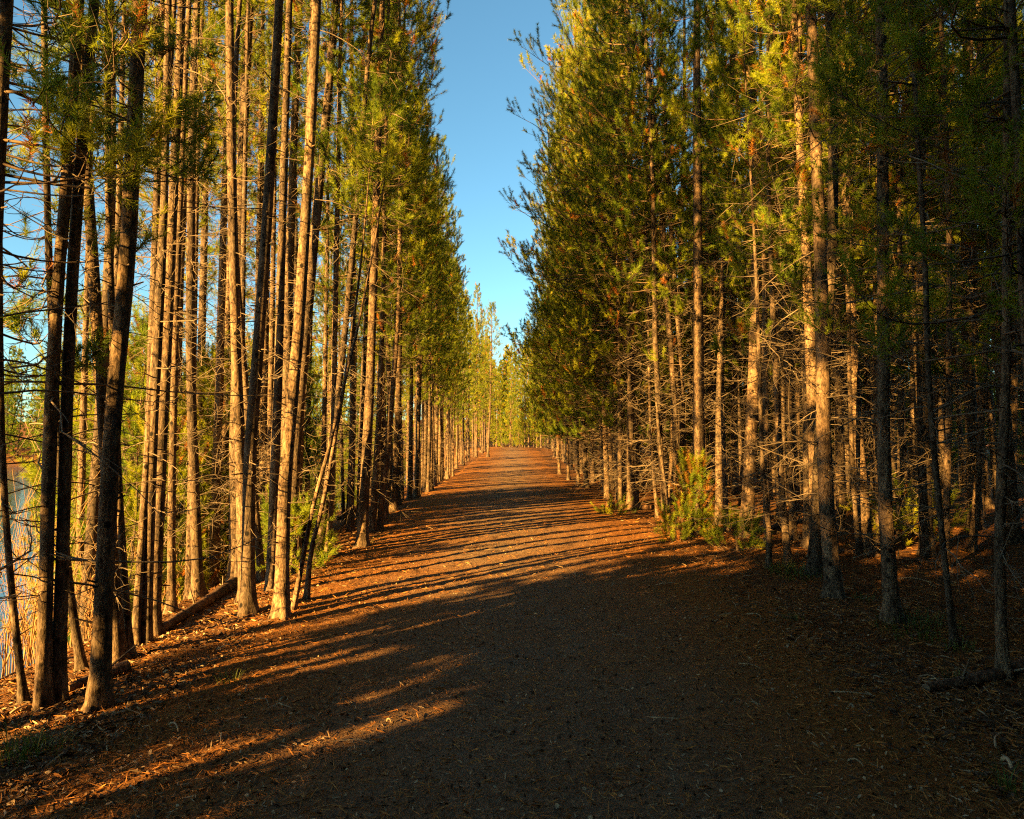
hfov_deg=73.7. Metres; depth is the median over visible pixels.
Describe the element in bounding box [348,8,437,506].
pine tree
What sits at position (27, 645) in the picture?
willow shrub
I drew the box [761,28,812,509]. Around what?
pine tree
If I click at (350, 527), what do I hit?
pine tree
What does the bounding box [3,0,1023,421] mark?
sky
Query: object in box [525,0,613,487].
pine tree
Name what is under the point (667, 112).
pine tree
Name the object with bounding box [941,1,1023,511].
pine tree
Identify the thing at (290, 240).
pine tree
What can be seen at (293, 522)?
pine sapling
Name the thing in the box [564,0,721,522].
pine tree
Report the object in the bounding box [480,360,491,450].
pine tree
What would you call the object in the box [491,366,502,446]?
pine tree
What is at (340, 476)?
pine sapling
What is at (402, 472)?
pine tree
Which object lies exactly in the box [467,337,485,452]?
pine tree
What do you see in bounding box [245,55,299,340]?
pine tree
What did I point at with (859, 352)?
pine tree
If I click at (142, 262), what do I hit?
pine tree
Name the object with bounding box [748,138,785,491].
pine tree
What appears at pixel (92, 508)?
pine tree
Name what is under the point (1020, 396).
pine tree
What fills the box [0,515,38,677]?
willow shrub
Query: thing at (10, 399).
shoreline forest
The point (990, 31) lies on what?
pine tree
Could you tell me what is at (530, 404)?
pine tree
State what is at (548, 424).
pine tree
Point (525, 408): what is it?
pine tree
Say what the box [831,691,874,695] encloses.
fallen twig
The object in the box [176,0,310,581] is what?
pine tree
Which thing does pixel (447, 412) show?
pine tree
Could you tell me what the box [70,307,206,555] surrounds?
pine sapling
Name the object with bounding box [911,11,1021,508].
pine tree
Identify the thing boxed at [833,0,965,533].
pine tree
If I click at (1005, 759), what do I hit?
fallen twig
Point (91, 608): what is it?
willow shrub
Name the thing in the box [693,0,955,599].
pine tree
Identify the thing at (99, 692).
pine tree
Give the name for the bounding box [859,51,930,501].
pine tree
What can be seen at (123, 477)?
pine sapling
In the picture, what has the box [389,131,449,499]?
pine tree
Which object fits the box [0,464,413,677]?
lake
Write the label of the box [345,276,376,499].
pine tree
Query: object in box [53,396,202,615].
pine sapling
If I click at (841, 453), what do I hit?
pine tree
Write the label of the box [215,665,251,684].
grass tuft
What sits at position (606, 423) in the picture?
pine tree
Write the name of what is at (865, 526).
pine tree
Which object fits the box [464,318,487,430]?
pine tree
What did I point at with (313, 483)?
pine sapling
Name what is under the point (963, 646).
grass tuft
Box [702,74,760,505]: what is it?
pine tree
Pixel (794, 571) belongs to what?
grass tuft
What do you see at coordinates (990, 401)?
pine tree
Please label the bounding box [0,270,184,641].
pine sapling
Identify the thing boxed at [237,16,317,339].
pine tree
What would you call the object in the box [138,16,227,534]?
pine tree
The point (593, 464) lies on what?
pine tree
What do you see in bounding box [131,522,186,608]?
willow shrub
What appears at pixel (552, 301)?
pine tree
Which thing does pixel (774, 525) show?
fallen log
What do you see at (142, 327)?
pine sapling
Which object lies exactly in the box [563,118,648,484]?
pine tree
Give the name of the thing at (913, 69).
pine tree
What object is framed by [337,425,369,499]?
pine sapling
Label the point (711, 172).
pine tree
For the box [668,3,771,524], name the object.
pine tree
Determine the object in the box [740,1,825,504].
pine tree
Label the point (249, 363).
pine sapling
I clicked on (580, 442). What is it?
pine tree
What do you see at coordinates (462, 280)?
pine tree
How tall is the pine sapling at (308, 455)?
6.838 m
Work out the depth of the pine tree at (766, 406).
11.61 m
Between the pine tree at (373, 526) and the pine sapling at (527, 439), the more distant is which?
the pine sapling at (527, 439)
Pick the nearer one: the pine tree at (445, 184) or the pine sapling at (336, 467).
the pine tree at (445, 184)
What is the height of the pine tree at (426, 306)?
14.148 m
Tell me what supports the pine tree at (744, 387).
on the ground
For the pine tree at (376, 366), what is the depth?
24.01 m
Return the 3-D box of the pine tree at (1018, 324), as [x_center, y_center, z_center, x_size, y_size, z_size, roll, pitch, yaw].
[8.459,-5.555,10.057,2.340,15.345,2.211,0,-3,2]
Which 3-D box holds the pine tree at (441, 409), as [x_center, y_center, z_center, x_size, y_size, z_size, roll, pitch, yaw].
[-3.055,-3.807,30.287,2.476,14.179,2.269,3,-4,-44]
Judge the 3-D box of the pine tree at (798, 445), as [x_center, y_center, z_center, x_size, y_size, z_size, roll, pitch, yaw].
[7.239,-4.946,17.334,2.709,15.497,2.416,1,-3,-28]
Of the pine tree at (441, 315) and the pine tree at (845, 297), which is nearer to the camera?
the pine tree at (845, 297)
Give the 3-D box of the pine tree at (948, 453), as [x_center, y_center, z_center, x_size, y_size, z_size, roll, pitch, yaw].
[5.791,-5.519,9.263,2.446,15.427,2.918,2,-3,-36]
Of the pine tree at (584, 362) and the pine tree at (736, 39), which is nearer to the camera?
the pine tree at (736, 39)
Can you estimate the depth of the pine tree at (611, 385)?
17.94 m
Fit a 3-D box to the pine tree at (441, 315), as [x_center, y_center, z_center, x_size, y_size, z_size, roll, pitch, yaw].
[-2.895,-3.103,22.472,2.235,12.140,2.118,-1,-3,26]
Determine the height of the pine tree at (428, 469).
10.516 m
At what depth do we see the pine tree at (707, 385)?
23.77 m
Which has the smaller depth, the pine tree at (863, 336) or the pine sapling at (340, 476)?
the pine tree at (863, 336)
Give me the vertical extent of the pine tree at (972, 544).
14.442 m
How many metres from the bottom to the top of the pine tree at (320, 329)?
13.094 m
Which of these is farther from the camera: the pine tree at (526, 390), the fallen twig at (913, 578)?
the pine tree at (526, 390)
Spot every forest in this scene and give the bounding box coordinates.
[4,333,406,458]
[386,12,1023,479]
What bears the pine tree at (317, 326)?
on the ground
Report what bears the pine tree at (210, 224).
on the ground
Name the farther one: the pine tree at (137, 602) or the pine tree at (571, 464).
the pine tree at (571, 464)
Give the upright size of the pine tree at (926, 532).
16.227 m
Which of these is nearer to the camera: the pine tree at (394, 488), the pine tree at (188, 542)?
the pine tree at (188, 542)
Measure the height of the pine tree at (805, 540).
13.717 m
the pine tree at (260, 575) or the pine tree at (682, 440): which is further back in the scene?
the pine tree at (682, 440)
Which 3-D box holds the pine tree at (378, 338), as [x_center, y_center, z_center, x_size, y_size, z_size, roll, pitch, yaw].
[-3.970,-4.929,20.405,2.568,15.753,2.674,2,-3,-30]
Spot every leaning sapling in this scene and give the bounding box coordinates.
[251,61,422,599]
[290,39,436,610]
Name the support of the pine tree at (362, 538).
on the ground
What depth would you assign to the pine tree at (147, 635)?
6.09 m
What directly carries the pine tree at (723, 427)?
on the ground
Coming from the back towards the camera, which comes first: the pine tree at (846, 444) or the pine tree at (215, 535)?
the pine tree at (846, 444)
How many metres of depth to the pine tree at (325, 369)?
14.72 m
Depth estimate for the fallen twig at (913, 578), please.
8.10 m
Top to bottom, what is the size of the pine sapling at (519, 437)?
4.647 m
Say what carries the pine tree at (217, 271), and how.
on the ground
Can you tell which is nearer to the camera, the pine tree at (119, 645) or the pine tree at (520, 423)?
the pine tree at (119, 645)
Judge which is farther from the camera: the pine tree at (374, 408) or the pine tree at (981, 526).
the pine tree at (374, 408)
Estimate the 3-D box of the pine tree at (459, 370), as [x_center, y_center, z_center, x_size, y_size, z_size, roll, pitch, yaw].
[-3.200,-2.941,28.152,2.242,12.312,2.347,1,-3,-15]
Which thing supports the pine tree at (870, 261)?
on the ground
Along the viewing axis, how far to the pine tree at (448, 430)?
32.29 m
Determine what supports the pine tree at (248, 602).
on the ground
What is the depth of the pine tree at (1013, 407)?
13.81 m
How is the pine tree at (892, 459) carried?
on the ground
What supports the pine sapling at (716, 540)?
on the ground
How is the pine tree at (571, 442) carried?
on the ground
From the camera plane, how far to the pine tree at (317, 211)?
10.00 m
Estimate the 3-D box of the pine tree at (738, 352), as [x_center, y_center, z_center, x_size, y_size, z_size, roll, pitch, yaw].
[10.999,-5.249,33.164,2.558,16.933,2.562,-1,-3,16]
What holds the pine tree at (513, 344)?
on the ground
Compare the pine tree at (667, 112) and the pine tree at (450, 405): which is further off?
the pine tree at (450, 405)
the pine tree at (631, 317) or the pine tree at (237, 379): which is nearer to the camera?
the pine tree at (237, 379)
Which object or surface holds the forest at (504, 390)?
on the ground
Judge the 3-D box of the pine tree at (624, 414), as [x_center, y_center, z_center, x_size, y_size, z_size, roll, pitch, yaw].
[2.802,-6.276,21.345,4.213,18.190,4.518,1,-3,-18]
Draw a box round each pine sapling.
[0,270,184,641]
[13,363,94,607]
[30,464,135,646]
[32,292,206,638]
[32,402,180,601]
[32,441,90,574]
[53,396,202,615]
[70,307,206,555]
[72,295,207,481]
[78,388,219,617]
[131,340,248,605]
[132,441,228,612]
[166,331,262,597]
[168,362,244,583]
[185,378,229,547]
[203,303,322,543]
[247,352,302,545]
[255,479,340,576]
[275,292,322,544]
[302,440,319,516]
[302,444,340,513]
[335,450,356,509]
[336,449,354,500]
[336,461,356,509]
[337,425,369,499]
[403,437,413,484]
[495,420,508,446]
[498,390,523,446]
[511,415,526,445]
[512,418,523,446]
[522,427,533,446]
[533,419,546,446]
[589,493,632,515]
[653,491,699,541]
[667,445,718,537]
[700,502,772,551]
[839,468,970,546]
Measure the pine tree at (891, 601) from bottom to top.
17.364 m
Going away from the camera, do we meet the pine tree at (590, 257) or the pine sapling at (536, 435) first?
the pine tree at (590, 257)
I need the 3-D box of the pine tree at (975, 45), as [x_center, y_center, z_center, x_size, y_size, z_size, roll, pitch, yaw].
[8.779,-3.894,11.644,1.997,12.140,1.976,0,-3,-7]
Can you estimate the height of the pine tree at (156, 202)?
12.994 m
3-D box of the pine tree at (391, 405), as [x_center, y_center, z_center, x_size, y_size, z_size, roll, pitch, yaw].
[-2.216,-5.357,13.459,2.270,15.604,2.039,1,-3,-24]
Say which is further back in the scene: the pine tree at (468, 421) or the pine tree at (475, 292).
the pine tree at (475, 292)
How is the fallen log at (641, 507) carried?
on the ground
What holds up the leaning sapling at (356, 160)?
on the ground
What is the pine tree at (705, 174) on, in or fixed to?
on the ground
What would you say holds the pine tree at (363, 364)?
on the ground
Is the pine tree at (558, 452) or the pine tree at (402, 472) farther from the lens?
the pine tree at (558, 452)
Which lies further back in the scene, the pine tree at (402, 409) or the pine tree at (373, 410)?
the pine tree at (402, 409)
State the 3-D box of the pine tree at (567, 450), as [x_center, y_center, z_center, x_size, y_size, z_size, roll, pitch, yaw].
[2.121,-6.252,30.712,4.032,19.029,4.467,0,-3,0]
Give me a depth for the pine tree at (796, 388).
18.35 m
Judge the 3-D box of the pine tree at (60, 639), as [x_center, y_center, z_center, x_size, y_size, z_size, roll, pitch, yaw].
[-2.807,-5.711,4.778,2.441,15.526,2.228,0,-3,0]
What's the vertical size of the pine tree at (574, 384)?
17.084 m
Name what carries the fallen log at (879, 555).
on the ground
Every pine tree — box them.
[0,0,182,704]
[0,0,222,704]
[0,0,223,672]
[0,0,233,593]
[0,0,310,710]
[2,1,205,662]
[5,0,155,629]
[7,0,189,655]
[19,0,199,579]
[21,0,255,715]
[24,0,163,640]
[70,0,281,646]
[74,0,243,644]
[97,0,314,614]
[99,0,212,585]
[115,0,254,637]
[116,0,223,603]
[124,3,209,596]
[125,0,268,599]
[129,0,255,599]
[133,0,238,598]
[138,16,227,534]
[145,0,254,575]
[156,0,306,604]
[168,0,301,583]
[170,0,352,617]
[175,0,270,589]
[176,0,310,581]
[180,0,302,555]
[182,50,227,356]
[185,3,264,578]
[189,0,299,577]
[197,0,333,590]
[197,20,265,573]
[198,133,256,372]
[204,0,318,539]
[207,0,309,561]
[212,0,342,565]
[216,0,318,540]
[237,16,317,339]
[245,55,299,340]
[246,0,380,563]
[247,0,383,555]
[248,0,384,620]
[249,0,346,504]
[262,0,437,559]
[264,0,334,520]
[268,0,402,557]
[276,42,361,532]
[290,0,365,499]
[297,0,414,532]
[298,147,340,492]
[306,171,358,449]
[312,215,349,495]
[312,217,349,512]
[314,121,363,520]
[315,0,453,548]
[317,0,375,524]
[327,0,430,526]
[340,7,442,516]
[340,123,393,491]
[341,0,441,532]
[342,0,456,509]
[342,51,415,489]
[345,238,394,485]
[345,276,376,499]
[346,270,386,478]
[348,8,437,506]
[349,0,454,530]
[360,280,402,453]
[362,0,447,524]
[366,1,454,511]
[367,22,450,505]
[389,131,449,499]
[390,209,433,501]
[392,114,460,498]
[393,125,450,492]
[393,384,413,429]
[402,146,458,496]
[402,194,449,465]
[402,215,445,494]
[402,319,413,487]
[405,240,454,485]
[406,202,456,489]
[407,182,458,486]
[414,199,458,491]
[415,134,471,489]
[420,177,465,471]
[421,252,462,477]
[427,265,460,468]
[430,195,466,486]
[432,166,473,480]
[434,257,456,482]
[437,276,460,479]
[438,194,474,480]
[438,252,468,477]
[438,325,471,474]
[443,235,467,475]
[443,259,471,457]
[444,244,472,453]
[444,259,473,478]
[444,264,474,472]
[444,380,464,456]
[449,278,474,475]
[454,268,477,467]
[455,295,478,463]
[455,297,472,468]
[459,289,486,462]
[459,315,480,460]
[460,297,477,464]
[461,331,487,456]
[462,281,492,456]
[464,310,482,458]
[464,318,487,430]
[464,338,488,457]
[467,322,491,451]
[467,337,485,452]
[469,365,484,451]
[472,300,506,456]
[473,307,496,452]
[478,336,499,437]
[480,338,495,449]
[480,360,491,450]
[481,365,496,448]
[486,391,494,440]
[487,341,497,414]
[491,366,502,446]
[497,0,706,509]
[500,0,649,498]
[502,345,518,446]
[506,356,518,446]
[507,331,521,446]
[511,0,676,502]
[511,349,526,440]
[515,70,588,479]
[516,3,673,500]
[517,142,574,473]
[517,320,536,447]
[518,350,532,447]
[518,355,529,446]
[521,278,574,469]
[521,349,533,447]
[523,43,609,485]
[524,362,539,440]
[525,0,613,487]
[525,214,589,473]
[525,353,537,447]
[527,21,640,492]
[527,322,542,447]
[530,213,597,463]
[531,12,664,495]
[531,280,575,466]
[535,90,600,481]
[535,322,569,460]
[536,0,692,503]
[536,55,647,489]
[536,384,548,448]
[538,360,575,470]
[538,367,561,458]
[538,409,555,456]
[539,121,643,483]
[541,66,659,492]
[543,108,644,478]
[544,202,598,474]
[549,286,598,478]
[553,215,626,457]
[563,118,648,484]
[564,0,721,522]
[564,306,612,478]
[574,0,692,517]
[577,0,740,519]
[598,0,705,525]
[603,0,738,513]
[605,67,658,490]
[634,41,691,487]
[635,76,692,501]
[638,0,722,480]
[640,0,749,533]
[642,0,786,530]
[660,0,872,567]
[666,0,863,568]
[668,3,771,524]
[670,88,718,456]
[675,0,740,488]
[676,2,739,497]
[678,4,744,507]
[683,0,840,537]
[685,15,746,463]
[685,138,736,473]
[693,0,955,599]
[702,0,812,543]
[702,5,750,493]
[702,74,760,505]
[705,0,967,576]
[709,35,749,459]
[711,0,913,556]
[712,1,994,556]
[723,6,826,518]
[725,150,748,446]
[726,76,774,499]
[729,0,843,541]
[731,1,898,549]
[737,21,834,502]
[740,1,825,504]
[743,0,1023,646]
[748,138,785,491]
[757,0,1018,625]
[758,0,957,555]
[761,3,857,474]
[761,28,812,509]
[764,5,826,489]
[767,23,839,473]
[772,0,907,533]
[781,14,875,508]
[796,1,872,502]
[801,340,845,427]
[803,0,1023,585]
[805,0,953,548]
[809,0,912,478]
[810,0,1023,567]
[814,0,1023,681]
[822,37,872,496]
[830,26,872,488]
[832,150,896,454]
[832,163,897,498]
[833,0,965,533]
[837,0,1023,557]
[841,31,930,475]
[841,47,942,497]
[842,1,907,494]
[847,3,908,460]
[850,2,989,522]
[858,2,975,513]
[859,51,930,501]
[863,29,958,501]
[867,0,1023,551]
[870,188,909,468]
[889,3,987,504]
[898,0,1023,545]
[900,0,1023,529]
[903,153,963,470]
[907,235,959,469]
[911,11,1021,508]
[927,1,1023,516]
[929,16,976,492]
[935,0,1023,514]
[936,48,990,487]
[936,193,965,486]
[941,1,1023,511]
[941,11,1020,501]
[943,47,995,486]
[951,2,1023,448]
[956,0,1023,479]
[989,66,1023,482]
[991,13,1023,532]
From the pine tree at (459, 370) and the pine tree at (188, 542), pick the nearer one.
the pine tree at (188, 542)
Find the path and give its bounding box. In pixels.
[0,447,1023,818]
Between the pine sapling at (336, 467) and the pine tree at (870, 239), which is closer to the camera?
the pine tree at (870, 239)
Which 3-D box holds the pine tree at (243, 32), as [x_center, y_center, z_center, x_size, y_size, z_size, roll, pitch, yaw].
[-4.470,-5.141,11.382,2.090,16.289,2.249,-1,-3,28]
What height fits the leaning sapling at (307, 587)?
5.947 m
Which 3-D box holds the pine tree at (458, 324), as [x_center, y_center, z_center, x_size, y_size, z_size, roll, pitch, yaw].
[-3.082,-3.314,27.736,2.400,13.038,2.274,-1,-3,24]
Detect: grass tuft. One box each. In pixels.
[0,704,83,769]
[8,718,82,758]
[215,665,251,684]
[761,558,796,572]
[768,559,822,581]
[851,591,875,602]
[862,602,974,642]
[938,635,976,655]
[976,751,1023,797]
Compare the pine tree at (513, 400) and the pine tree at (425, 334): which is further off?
the pine tree at (513, 400)
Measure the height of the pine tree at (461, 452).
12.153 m
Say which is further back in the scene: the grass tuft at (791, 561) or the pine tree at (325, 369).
the pine tree at (325, 369)
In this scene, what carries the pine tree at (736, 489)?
on the ground
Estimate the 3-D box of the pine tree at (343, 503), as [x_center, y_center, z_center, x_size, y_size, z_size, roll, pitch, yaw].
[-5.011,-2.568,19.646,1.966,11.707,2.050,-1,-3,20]
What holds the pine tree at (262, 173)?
on the ground
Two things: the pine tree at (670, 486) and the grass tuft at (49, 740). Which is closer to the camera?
the grass tuft at (49, 740)
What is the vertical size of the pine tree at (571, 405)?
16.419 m
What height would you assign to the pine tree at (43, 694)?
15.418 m
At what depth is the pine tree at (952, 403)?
23.00 m
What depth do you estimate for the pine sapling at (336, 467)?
40.65 m
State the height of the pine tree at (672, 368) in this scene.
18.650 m
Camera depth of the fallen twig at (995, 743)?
3.79 m
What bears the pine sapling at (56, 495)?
on the ground
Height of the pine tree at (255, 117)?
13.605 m
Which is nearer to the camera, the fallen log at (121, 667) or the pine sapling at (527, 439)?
the fallen log at (121, 667)
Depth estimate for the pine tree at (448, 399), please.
31.63 m
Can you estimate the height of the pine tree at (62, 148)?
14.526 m
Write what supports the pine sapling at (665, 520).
on the ground
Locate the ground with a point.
(808, 584)
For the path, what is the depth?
4.46 m
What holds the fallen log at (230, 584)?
on the ground
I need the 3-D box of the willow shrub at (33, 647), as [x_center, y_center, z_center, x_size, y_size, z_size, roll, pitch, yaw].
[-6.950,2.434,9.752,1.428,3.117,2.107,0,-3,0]
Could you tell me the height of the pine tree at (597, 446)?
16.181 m
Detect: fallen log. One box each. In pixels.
[0,664,34,679]
[68,644,136,691]
[162,577,237,630]
[336,505,356,519]
[606,499,651,509]
[756,511,802,532]
[839,545,954,564]
[921,657,1023,692]
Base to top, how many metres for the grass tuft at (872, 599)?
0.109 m
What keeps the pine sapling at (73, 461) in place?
on the ground
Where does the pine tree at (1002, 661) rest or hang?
on the ground
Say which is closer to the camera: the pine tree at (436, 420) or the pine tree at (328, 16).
the pine tree at (328, 16)
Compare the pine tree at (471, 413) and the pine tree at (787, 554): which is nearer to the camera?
the pine tree at (787, 554)
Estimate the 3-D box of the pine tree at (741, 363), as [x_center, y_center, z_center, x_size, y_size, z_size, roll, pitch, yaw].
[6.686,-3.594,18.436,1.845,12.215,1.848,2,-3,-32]
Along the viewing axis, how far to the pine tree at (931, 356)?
22.79 m
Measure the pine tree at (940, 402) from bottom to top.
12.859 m
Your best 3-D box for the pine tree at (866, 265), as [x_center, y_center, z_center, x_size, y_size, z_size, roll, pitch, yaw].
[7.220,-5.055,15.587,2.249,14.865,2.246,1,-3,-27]
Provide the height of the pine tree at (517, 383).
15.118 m
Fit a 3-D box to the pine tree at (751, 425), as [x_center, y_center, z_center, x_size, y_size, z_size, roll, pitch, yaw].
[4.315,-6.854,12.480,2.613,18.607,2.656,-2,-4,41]
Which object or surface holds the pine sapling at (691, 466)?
on the ground
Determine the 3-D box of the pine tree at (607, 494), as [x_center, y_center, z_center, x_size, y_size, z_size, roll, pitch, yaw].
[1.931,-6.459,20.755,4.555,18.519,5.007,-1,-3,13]
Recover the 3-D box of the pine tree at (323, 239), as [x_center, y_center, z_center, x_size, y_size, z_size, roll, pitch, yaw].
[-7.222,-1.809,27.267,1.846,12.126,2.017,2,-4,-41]
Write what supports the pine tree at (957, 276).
on the ground
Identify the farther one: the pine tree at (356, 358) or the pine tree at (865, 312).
the pine tree at (865, 312)
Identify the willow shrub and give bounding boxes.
[0,419,99,676]
[0,478,78,675]
[0,514,132,663]
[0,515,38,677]
[0,533,94,672]
[0,539,38,650]
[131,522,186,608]
[164,531,228,595]
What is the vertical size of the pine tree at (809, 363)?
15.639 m
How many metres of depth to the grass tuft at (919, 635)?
6.05 m
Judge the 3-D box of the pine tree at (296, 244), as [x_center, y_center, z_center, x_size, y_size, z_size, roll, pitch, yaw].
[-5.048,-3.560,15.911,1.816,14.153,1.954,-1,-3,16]
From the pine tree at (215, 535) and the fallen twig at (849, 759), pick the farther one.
the pine tree at (215, 535)
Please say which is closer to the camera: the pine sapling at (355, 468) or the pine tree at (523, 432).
the pine sapling at (355, 468)
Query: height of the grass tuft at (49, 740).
0.168 m
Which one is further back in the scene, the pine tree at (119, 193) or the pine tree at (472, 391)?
the pine tree at (472, 391)
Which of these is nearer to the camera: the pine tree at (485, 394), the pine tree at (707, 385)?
the pine tree at (707, 385)
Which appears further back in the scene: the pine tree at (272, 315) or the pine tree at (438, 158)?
the pine tree at (438, 158)
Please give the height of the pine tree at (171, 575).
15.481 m
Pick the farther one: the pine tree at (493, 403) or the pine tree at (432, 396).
the pine tree at (493, 403)
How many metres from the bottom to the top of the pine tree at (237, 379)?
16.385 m
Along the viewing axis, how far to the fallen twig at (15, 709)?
4.33 m
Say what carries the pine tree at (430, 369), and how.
on the ground
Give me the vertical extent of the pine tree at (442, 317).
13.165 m
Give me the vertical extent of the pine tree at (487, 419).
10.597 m
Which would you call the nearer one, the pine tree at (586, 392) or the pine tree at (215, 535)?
the pine tree at (215, 535)
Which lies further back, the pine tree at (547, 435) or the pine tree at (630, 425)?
the pine tree at (547, 435)
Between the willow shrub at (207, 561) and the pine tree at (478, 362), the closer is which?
the willow shrub at (207, 561)
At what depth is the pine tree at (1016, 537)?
10.57 m
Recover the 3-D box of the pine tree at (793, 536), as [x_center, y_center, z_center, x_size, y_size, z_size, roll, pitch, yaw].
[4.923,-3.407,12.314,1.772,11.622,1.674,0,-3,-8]
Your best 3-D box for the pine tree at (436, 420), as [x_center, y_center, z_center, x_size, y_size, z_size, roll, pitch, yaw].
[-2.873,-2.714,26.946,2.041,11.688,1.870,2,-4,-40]
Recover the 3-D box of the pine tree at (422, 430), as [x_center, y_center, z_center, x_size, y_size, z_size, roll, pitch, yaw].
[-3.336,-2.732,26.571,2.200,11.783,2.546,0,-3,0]
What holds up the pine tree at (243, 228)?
on the ground
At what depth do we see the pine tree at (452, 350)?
28.87 m
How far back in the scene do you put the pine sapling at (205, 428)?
14.57 m
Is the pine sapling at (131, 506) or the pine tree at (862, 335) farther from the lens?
the pine tree at (862, 335)
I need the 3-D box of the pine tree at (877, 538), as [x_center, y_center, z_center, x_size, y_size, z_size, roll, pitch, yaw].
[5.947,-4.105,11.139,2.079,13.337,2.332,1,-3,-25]
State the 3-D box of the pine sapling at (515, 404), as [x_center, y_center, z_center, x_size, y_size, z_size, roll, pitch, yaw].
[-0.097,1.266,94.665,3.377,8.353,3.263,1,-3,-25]
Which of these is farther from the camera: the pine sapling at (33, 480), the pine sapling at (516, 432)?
the pine sapling at (516, 432)
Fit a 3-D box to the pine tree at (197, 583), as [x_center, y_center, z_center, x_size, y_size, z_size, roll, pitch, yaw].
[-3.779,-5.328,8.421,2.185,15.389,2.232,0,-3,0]
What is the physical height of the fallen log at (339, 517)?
0.446 m
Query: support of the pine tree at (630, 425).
on the ground
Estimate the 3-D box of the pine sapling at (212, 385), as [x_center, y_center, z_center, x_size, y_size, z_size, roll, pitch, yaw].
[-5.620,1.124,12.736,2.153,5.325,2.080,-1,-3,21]
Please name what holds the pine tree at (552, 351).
on the ground
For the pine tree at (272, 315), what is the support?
on the ground
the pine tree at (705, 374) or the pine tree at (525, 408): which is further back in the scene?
the pine tree at (525, 408)
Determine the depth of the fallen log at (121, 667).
4.95 m
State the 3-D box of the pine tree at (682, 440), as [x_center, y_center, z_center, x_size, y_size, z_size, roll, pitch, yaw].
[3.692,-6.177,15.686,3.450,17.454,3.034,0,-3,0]
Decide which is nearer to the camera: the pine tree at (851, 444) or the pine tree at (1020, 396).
the pine tree at (851, 444)
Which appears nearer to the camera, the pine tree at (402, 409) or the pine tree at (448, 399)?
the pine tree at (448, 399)
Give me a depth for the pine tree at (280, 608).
6.93 m
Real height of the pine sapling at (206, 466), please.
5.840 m
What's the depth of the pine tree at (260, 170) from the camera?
12.74 m
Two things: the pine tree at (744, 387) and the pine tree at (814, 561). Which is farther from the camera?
the pine tree at (744, 387)
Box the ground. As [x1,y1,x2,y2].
[0,420,1023,788]
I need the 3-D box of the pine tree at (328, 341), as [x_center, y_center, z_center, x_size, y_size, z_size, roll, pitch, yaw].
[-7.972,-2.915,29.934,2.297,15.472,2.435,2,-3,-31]
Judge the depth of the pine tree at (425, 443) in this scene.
25.07 m
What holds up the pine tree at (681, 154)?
on the ground
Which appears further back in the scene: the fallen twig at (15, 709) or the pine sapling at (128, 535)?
the pine sapling at (128, 535)
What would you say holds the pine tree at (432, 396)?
on the ground
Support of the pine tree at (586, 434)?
on the ground
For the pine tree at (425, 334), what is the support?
on the ground
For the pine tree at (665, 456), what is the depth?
22.31 m
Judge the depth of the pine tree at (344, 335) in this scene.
10.19 m
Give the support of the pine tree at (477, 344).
on the ground
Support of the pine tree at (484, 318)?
on the ground
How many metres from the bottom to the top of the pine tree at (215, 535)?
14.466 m
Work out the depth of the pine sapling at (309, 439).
16.84 m
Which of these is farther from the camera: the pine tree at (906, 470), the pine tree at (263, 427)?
the pine tree at (906, 470)
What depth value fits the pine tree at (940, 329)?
19.69 m
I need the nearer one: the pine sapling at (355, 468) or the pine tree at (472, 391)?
the pine sapling at (355, 468)
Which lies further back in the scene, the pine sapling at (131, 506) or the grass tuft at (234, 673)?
the pine sapling at (131, 506)
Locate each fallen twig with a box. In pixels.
[10,705,30,713]
[168,722,178,731]
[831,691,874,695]
[847,758,863,765]
[898,577,931,582]
[919,674,936,679]
[994,732,1002,747]
[1000,756,1012,769]
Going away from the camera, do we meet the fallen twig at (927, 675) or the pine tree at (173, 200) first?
the fallen twig at (927, 675)
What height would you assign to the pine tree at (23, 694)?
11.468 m
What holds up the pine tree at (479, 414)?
on the ground
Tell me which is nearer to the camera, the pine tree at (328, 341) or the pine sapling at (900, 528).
the pine sapling at (900, 528)
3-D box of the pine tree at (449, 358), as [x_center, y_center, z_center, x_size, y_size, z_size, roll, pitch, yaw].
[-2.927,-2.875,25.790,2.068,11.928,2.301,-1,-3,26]
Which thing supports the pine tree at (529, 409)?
on the ground
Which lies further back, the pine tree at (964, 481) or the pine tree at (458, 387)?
the pine tree at (458, 387)
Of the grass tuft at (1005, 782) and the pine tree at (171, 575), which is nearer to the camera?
the grass tuft at (1005, 782)
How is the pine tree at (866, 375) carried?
on the ground
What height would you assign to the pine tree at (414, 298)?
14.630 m
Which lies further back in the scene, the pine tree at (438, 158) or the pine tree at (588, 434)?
the pine tree at (588, 434)
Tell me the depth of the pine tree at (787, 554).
9.76 m
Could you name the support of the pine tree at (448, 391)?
on the ground
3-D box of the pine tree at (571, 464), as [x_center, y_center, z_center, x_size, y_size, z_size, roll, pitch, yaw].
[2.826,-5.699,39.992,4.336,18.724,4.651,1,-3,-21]
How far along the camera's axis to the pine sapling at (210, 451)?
14.04 m
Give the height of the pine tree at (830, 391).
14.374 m
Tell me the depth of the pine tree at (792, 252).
20.76 m
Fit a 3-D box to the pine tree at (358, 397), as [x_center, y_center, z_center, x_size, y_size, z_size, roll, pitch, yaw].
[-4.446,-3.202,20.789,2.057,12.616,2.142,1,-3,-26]
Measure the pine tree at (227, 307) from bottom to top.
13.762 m
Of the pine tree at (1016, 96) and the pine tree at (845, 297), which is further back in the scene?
the pine tree at (845, 297)
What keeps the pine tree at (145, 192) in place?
on the ground
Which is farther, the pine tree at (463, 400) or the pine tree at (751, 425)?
the pine tree at (463, 400)

